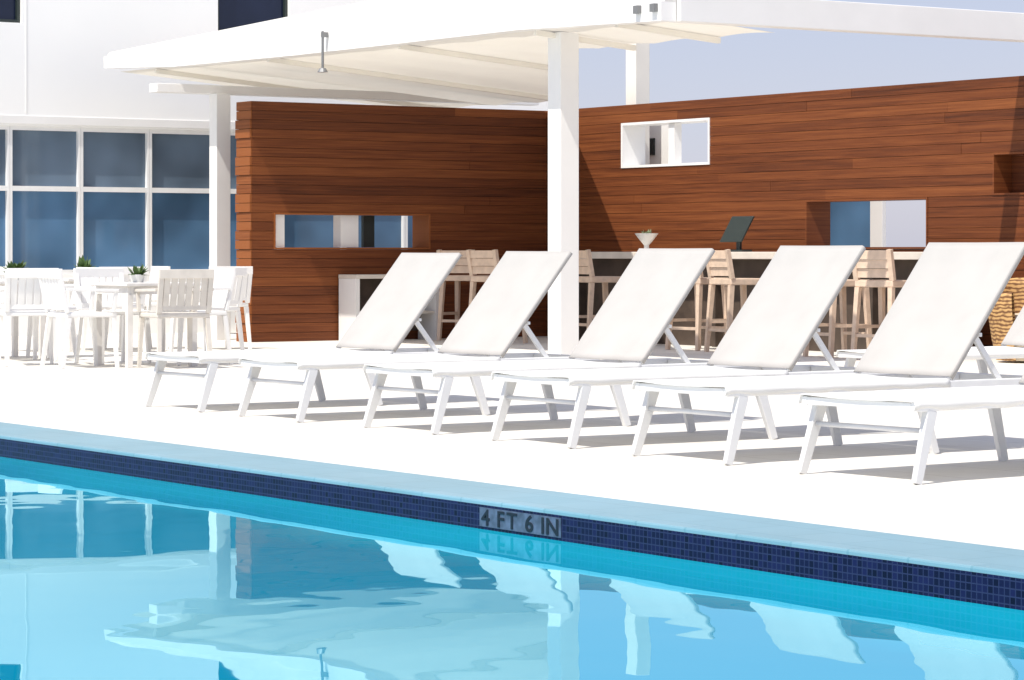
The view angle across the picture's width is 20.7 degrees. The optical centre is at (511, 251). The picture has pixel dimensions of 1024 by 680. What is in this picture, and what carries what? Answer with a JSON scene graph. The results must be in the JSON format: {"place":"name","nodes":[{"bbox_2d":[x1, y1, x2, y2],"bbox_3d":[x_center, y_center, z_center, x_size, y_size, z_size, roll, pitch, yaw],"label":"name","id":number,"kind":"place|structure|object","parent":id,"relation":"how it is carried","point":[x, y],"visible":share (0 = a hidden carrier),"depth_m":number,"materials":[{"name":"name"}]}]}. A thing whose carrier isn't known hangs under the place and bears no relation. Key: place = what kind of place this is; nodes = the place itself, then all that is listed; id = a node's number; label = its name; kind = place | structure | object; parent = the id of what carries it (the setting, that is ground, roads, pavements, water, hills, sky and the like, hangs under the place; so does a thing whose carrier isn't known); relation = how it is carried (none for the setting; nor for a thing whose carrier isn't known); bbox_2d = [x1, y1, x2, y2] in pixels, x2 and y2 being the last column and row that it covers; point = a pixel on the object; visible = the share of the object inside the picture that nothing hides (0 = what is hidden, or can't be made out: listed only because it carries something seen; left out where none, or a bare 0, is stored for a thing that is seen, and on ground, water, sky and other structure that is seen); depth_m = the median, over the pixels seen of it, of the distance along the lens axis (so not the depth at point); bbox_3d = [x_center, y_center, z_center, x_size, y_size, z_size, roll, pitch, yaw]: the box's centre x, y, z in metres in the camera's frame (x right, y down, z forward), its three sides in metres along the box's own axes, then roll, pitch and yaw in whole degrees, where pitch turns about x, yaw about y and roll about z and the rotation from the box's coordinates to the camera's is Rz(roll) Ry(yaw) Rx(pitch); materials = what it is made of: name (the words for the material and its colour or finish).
{"place":"outdoors","nodes":[
{"label":"outdoors","id":0,"kind":"place"},
{"bbox_2d":[0,0,547,335],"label":"hotel building","id":1,"kind":"structure","parent":0,"point":[101,165],"depth_m":34.08,"materials":[{"name":"white paint"}]},
{"bbox_2d":[0,125,9,266],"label":"window","id":2,"kind":"structure","parent":1,"relation":"in","point":[4,129],"depth_m":33.32,"materials":[{"name":"white metal"}]},
{"bbox_2d":[0,0,19,22],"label":"upper window","id":3,"kind":"structure","parent":1,"relation":"in","point":[9,9],"depth_m":33.39,"materials":[{"name":"glass"}]},
{"bbox_2d":[10,125,80,273],"bbox_3d":[-5.605,-0.617,33.622,0.913,1.765,0.110,0,0,-34],"label":"window","id":4,"kind":"structure","parent":1,"relation":"in","point":[45,161],"depth_m":33.64,"materials":[{"name":"blue glass"}]},
{"bbox_2d":[81,127,149,273],"bbox_3d":[-4.842,-0.617,34.131,0.913,1.765,0.110,0,0,-34],"label":"window","id":5,"kind":"structure","parent":1,"relation":"in","point":[115,162],"depth_m":34.15,"materials":[{"name":"blue glass"}]},
{"bbox_2d":[150,129,208,272],"bbox_3d":[-4.079,-0.617,34.640,0.913,1.765,0.110,0,0,-34],"label":"window","id":6,"kind":"structure","parent":1,"relation":"in","point":[179,159],"depth_m":34.64,"materials":[{"name":"blue glass"}]},
{"bbox_2d":[230,131,238,265],"bbox_3d":[-3.316,-0.617,35.149,0.913,1.765,0.110,0,0,-34],"label":"window","id":7,"kind":"structure","parent":1,"relation":"in","point":[233,221],"depth_m":35.04,"materials":[{"name":"blue glass"}]},
{"bbox_2d":[218,0,287,30],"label":"upper window","id":8,"kind":"structure","parent":1,"relation":"in","point":[231,13],"depth_m":35.17,"materials":[{"name":"glass"}]},
{"bbox_2d":[285,215,343,247],"bbox_3d":[-2.552,-0.617,35.657,0.913,1.765,0.110,0,0,-34],"label":"window","id":9,"kind":"structure","parent":1,"relation":"in","point":[301,231],"depth_m":35.65,"materials":[{"name":"blue glass"}]},
{"bbox_2d":[344,215,405,247],"bbox_3d":[-1.789,-0.617,36.166,0.913,1.765,0.110,0,0,-34],"label":"window","id":10,"kind":"structure","parent":1,"relation":"in","point":[389,231],"depth_m":36.30,"materials":[{"name":"glass"}]},
{"bbox_2d":[406,216,411,247],"bbox_3d":[-1.026,-0.617,36.675,0.913,1.765,0.110,0,0,-34],"label":"window","id":11,"kind":"structure","parent":1,"relation":"in","point":[408,218],"depth_m":36.47,"materials":[{"name":"blue metal"}]},
{"bbox_2d":[0,457,1023,679],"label":"water","id":12,"kind":"structure","parent":0,"point":[107,576],"depth_m":8.81,"materials":[{"name":"blue liquid"}]},
{"bbox_2d":[0,332,1023,549],"bbox_3d":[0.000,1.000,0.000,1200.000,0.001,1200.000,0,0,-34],"label":"deck","id":13,"kind":"structure","parent":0,"point":[970,489],"depth_m":15.13,"materials":[{"name":"white concrete"}]},
{"bbox_2d":[0,280,45,358],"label":"dining table","id":14,"kind":"object","parent":13,"relation":"on","point":[14,332],"visible":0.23,"depth_m":26.27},
{"bbox_2d":[0,260,27,279],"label":"potted plant","id":15,"kind":"object","parent":14,"relation":"on","point":[14,265],"visible":0.26,"depth_m":26.34,"materials":[{"name":"green plant"}]},
{"bbox_2d":[0,267,57,351],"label":"dining chair","id":16,"kind":"object","parent":13,"relation":"on","point":[2,294],"visible":0.12,"depth_m":28.15,"materials":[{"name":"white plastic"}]},
{"bbox_2d":[0,268,58,361],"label":"dining chair","id":17,"kind":"object","parent":13,"relation":"on","point":[34,326],"visible":0.09,"depth_m":25.68,"materials":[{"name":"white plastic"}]},
{"bbox_2d":[0,269,62,366],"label":"dining chair","id":18,"kind":"object","parent":13,"relation":"on","point":[11,277],"visible":0.73,"depth_m":24.51,"materials":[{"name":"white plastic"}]},
{"bbox_2d":[26,267,100,357],"bbox_3d":[-4.266,0.574,26.722,0.553,0.852,0.555,0,0,-34],"label":"dining chair","id":19,"kind":"object","parent":13,"relation":"on","point":[72,307],"visible":0.21,"depth_m":26.76,"materials":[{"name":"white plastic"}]},
{"bbox_2d":[38,269,118,368],"bbox_3d":[-3.752,0.574,24.301,0.553,0.852,0.555,0,0,-31],"label":"dining chair","id":20,"kind":"object","parent":13,"relation":"on","point":[53,289],"visible":1,"depth_m":24.21,"materials":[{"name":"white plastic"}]},
{"bbox_2d":[46,278,129,351],"bbox_3d":[-4.340,0.633,28.595,0.720,0.730,0.720,0,0,-34],"label":"dining table","id":21,"kind":"object","parent":13,"relation":"on","point":[69,295],"visible":0.14,"depth_m":28.14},
{"bbox_2d":[74,255,94,266],"bbox_3d":[-4.360,0.147,28.570,0.313,0.241,0.347,0,0,-6],"label":"potted plant","id":22,"kind":"object","parent":21,"relation":"on","point":[82,262],"visible":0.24,"depth_m":28.54,"materials":[{"name":"green plant"}]},
{"bbox_2d":[73,268,151,364],"bbox_3d":[-3.590,0.574,25.216,0.555,0.852,0.553,0,0,-36],"label":"dining chair","id":23,"kind":"object","parent":13,"relation":"on","point":[96,274],"visible":0.63,"depth_m":25.30,"materials":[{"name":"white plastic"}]},
{"bbox_2d":[82,267,146,351],"bbox_3d":[-3.969,0.574,28.034,0.555,0.852,0.553,0,0,-27],"label":"dining chair","id":24,"kind":"object","parent":13,"relation":"on","point":[126,279],"visible":0.16,"depth_m":27.92,"materials":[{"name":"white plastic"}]},
{"bbox_2d":[105,266,169,349],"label":"dining chair","id":25,"kind":"object","parent":13,"relation":"on","point":[154,274],"visible":0.28,"depth_m":28.99,"materials":[{"name":"white wood"}]},
{"bbox_2d":[91,282,200,367],"bbox_3d":[-3.217,0.633,24.657,0.720,0.730,0.720,0,0,-34],"label":"dining table","id":26,"kind":"object","parent":13,"relation":"on","point":[128,289],"visible":0.64,"depth_m":24.35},
{"bbox_2d":[128,262,148,281],"bbox_3d":[-3.284,0.172,24.648,0.228,0.191,0.254,0,0,-19],"label":"potted plant","id":27,"kind":"object","parent":26,"relation":"on","point":[138,275],"visible":1,"depth_m":24.59,"materials":[{"name":"green plant"}]},
{"bbox_2d":[135,269,213,367],"bbox_3d":[-2.890,0.574,24.126,0.555,0.852,0.553,0,0,-28],"label":"dining chair","id":28,"kind":"object","parent":13,"relation":"on","point":[166,276],"visible":0.99,"depth_m":23.95,"materials":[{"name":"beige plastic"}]},
{"bbox_2d":[162,268,235,365],"bbox_3d":[-2.809,0.574,24.986,0.553,0.852,0.555,0,0,-29],"label":"dining chair","id":29,"kind":"object","parent":13,"relation":"on","point":[224,279],"visible":0.54,"depth_m":24.90,"materials":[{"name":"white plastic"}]},
{"bbox_2d":[169,267,246,351],"bbox_3d":[-2.885,0.574,26.654,0.553,0.852,0.555,0,0,37],"label":"dining chair","id":30,"kind":"object","parent":13,"relation":"on","point":[239,285],"visible":0.29,"depth_m":26.65,"materials":[{"name":"white wood"}]},
{"bbox_2d":[185,266,252,348],"bbox_3d":[-3.010,0.574,28.855,0.555,0.852,0.553,0,0,-34],"label":"dining chair","id":31,"kind":"object","parent":13,"relation":"on","point":[247,291],"visible":0.2,"depth_m":28.79,"materials":[{"name":"white wood"}]},
{"bbox_2d":[144,253,461,411],"bbox_3d":[-1.263,0.504,18.405,2.180,0.999,0.752,0,0,-34],"label":"sun lounger","id":32,"kind":"object","parent":13,"relation":"on","point":[395,306],"visible":0.88,"depth_m":18.58,"materials":[{"name":"white metal"}]},
{"bbox_2d":[338,274,438,340],"bbox_3d":[-1.389,0.627,31.800,1.099,0.745,0.400,0,0,-34],"label":"cabinet","id":33,"kind":"object","parent":13,"relation":"on","point":[356,291],"visible":0.51,"depth_m":31.62,"materials":[{"name":"white paint"}]},
{"bbox_2d":[235,101,546,341],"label":"wooden wall","id":34,"kind":"structure","parent":13,"relation":"on","point":[454,179],"depth_m":31.90,"materials":[{"name":"brown wood"}]},
{"bbox_2d":[237,251,599,422],"bbox_3d":[-0.556,0.499,17.345,2.180,1.009,0.752,0,0,-34],"label":"sun lounger","id":35,"kind":"object","parent":13,"relation":"on","point":[492,323],"visible":0.94,"depth_m":17.51,"materials":[{"name":"white metal"}]},
{"bbox_2d":[436,250,489,339],"bbox_3d":[-0.533,0.487,31.797,0.470,1.026,0.494,0,0,26],"label":"bar stool","id":36,"kind":"object","parent":13,"relation":"on","point":[457,279],"visible":0.37,"depth_m":31.68,"materials":[{"name":"brown wood"}]},
{"bbox_2d":[466,249,527,342],"bbox_3d":[-0.166,0.487,30.703,0.494,1.026,0.470,0,0,-44],"label":"bar stool","id":37,"kind":"object","parent":13,"relation":"on","point":[483,261],"visible":0.42,"depth_m":30.62,"materials":[{"name":"brown wood"}]},
{"bbox_2d":[362,248,742,434],"bbox_3d":[0.258,0.491,16.254,2.180,1.025,0.752,0,0,-34],"label":"sun lounger","id":38,"kind":"object","parent":13,"relation":"on","point":[629,326],"visible":0.91,"depth_m":16.43,"materials":[{"name":"white metal"}]},
{"bbox_2d":[104,0,1023,354],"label":"pergola","id":39,"kind":"object","parent":13,"relation":"on","point":[448,52],"visible":0.97,"depth_m":27.71,"materials":[{"name":"white paint"}]},
{"bbox_2d":[318,31,327,72],"bbox_3d":[-1.938,-2.050,28.762,0.112,0.420,0.110,0,0,-34],"label":"hanging rod","id":40,"kind":"object","parent":39,"relation":"hanging from","point":[322,69],"visible":1,"depth_m":28.75,"materials":[{"name":"grey metal"}]},
{"bbox_2d":[579,249,620,327],"bbox_3d":[0.920,0.487,30.156,0.494,1.026,0.470,0,0,-26],"label":"bar stool","id":41,"kind":"object","parent":13,"relation":"on","point":[591,279],"visible":0.48,"depth_m":29.93,"materials":[{"name":"brown wood"}]},
{"bbox_2d":[626,43,649,164],"bbox_3d":[1.458,-0.800,32.572,0.200,3.600,0.200,0,0,-34],"label":"post","id":42,"kind":"object","parent":13,"relation":"on","point":[638,76],"depth_m":32.50,"materials":[{"name":"beige paint"}]},
{"bbox_2d":[650,125,668,163],"bbox_3d":[1.554,-0.280,33.040,0.080,2.560,1.290,0,0,-34],"label":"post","id":43,"kind":"object","parent":13,"relation":"on","point":[659,144],"visible":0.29,"depth_m":32.76,"materials":[{"name":"white paint"}]},
{"bbox_2d":[489,245,886,448],"bbox_3d":[0.996,0.484,15.146,2.180,1.040,0.752,0,0,-33],"label":"sun lounger","id":44,"kind":"object","parent":13,"relation":"on","point":[773,329],"visible":0.92,"depth_m":15.31,"materials":[{"name":"white metal"}]},
{"bbox_2d":[665,272,727,350],"bbox_3d":[1.899,0.487,28.686,0.494,1.026,0.470,0,0,-42],"label":"bar stool","id":45,"kind":"object","parent":13,"relation":"on","point":[698,294],"visible":0.46,"depth_m":28.46,"materials":[{"name":"brown wood"}]},
{"bbox_2d":[704,249,759,351],"bbox_3d":[2.239,0.487,27.997,0.494,1.026,0.470,0,0,-26],"label":"bar stool","id":46,"kind":"object","parent":13,"relation":"on","point":[721,258],"visible":0.6,"depth_m":27.90,"materials":[{"name":"brown wood"}]},
{"bbox_2d":[579,252,972,351],"bbox_3d":[2.529,0.500,29.063,0.450,1.000,6.368,0,0,-34],"label":"bar counter","id":47,"kind":"object","parent":13,"relation":"on","point":[750,264],"visible":0.23,"depth_m":29.39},
{"bbox_2d":[635,229,657,247],"bbox_3d":[1.467,-0.128,30.611,0.260,0.252,0.260,0,0,-34],"label":"potted plant","id":48,"kind":"object","parent":47,"relation":"on","point":[647,238],"visible":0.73,"depth_m":30.55,"materials":[{"name":"white plant"}]},
{"bbox_2d":[720,216,754,251],"bbox_3d":[2.365,-0.187,29.336,0.167,0.370,0.385,0,0,-44],"label":"display screen","id":49,"kind":"object","parent":47,"relation":"on","point":[737,228],"visible":0.99,"depth_m":29.30,"materials":[{"name":"plastic"}]},
{"bbox_2d":[545,76,1023,346],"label":"wooden wall","id":50,"kind":"structure","parent":13,"relation":"on","point":[785,169],"depth_m":29.35,"materials":[{"name":"brown wood"}]},
{"bbox_2d":[630,242,1023,465],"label":"sun lounger","id":51,"kind":"object","parent":13,"relation":"on","point":[928,334],"visible":0.99,"depth_m":14.22,"materials":[{"name":"white metal"},{"name":"off-white fabric"}]},
{"bbox_2d":[803,279,871,357],"bbox_3d":[3.096,0.487,26.711,0.494,1.026,0.470,0,0,-28],"label":"bar stool","id":52,"kind":"object","parent":13,"relation":"on","point":[832,324],"visible":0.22,"depth_m":26.61,"materials":[{"name":"brown wood"}]},
{"bbox_2d":[830,201,885,246],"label":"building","id":53,"kind":"structure","parent":13,"relation":"on","point":[863,223],"depth_m":31.07,"materials":[{"name":"blue glass"}]},
{"bbox_2d":[851,249,906,349],"bbox_3d":[3.480,0.487,26.136,0.470,1.026,0.494,0,0,44],"label":"bar stool","id":54,"kind":"object","parent":13,"relation":"on","point":[892,282],"visible":0.62,"depth_m":26.02,"materials":[{"name":"brown wood"}]},
{"bbox_2d":[796,374,1023,484],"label":"sun lounger","id":55,"kind":"object","parent":13,"relation":"on","point":[930,402],"visible":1,"depth_m":12.53,"materials":[{"name":"white metal"},{"name":"off-white fabric"}]},
{"bbox_2d":[836,306,1023,401],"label":"sun lounger","id":56,"kind":"object","parent":13,"relation":"on","point":[1014,335],"visible":0.34,"depth_m":18.68,"materials":[{"name":"white metal"},{"name":"off-white fabric"}]},
{"bbox_2d":[988,277,1023,360],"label":"wicker chair","id":57,"kind":"object","parent":13,"relation":"on","point":[1006,310],"visible":0.61,"depth_m":25.25,"materials":[{"name":"beige wicker"}]},
{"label":"pool shell","id":58,"kind":"structure","parent":13,"relation":"in","visible":0},
{"bbox_2d":[0,439,1023,610],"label":"waterline tile","id":59,"kind":"object","parent":58,"relation":"attached to","point":[971,587],"depth_m":10.53,"materials":[{"name":"blue tile"}]},
{"bbox_2d":[480,507,561,537],"bbox_3d":[0.029,1.062,11.037,0.006,0.076,0.572,0,0,-34],"label":"depth marker","id":60,"kind":"object","parent":59,"relation":"attached to","point":[522,522],"visible":1,"depth_m":11.02,"materials":[{"name":"tile"}]},
{"bbox_2d":[0,422,1023,578],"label":"pool coping","id":61,"kind":"object","parent":58,"relation":"on","point":[987,559],"depth_m":11.02,"materials":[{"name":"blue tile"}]},
{"bbox_2d":[579,0,1023,246],"label":"sky","id":62,"kind":"structure","parent":0,"point":[781,61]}
]}

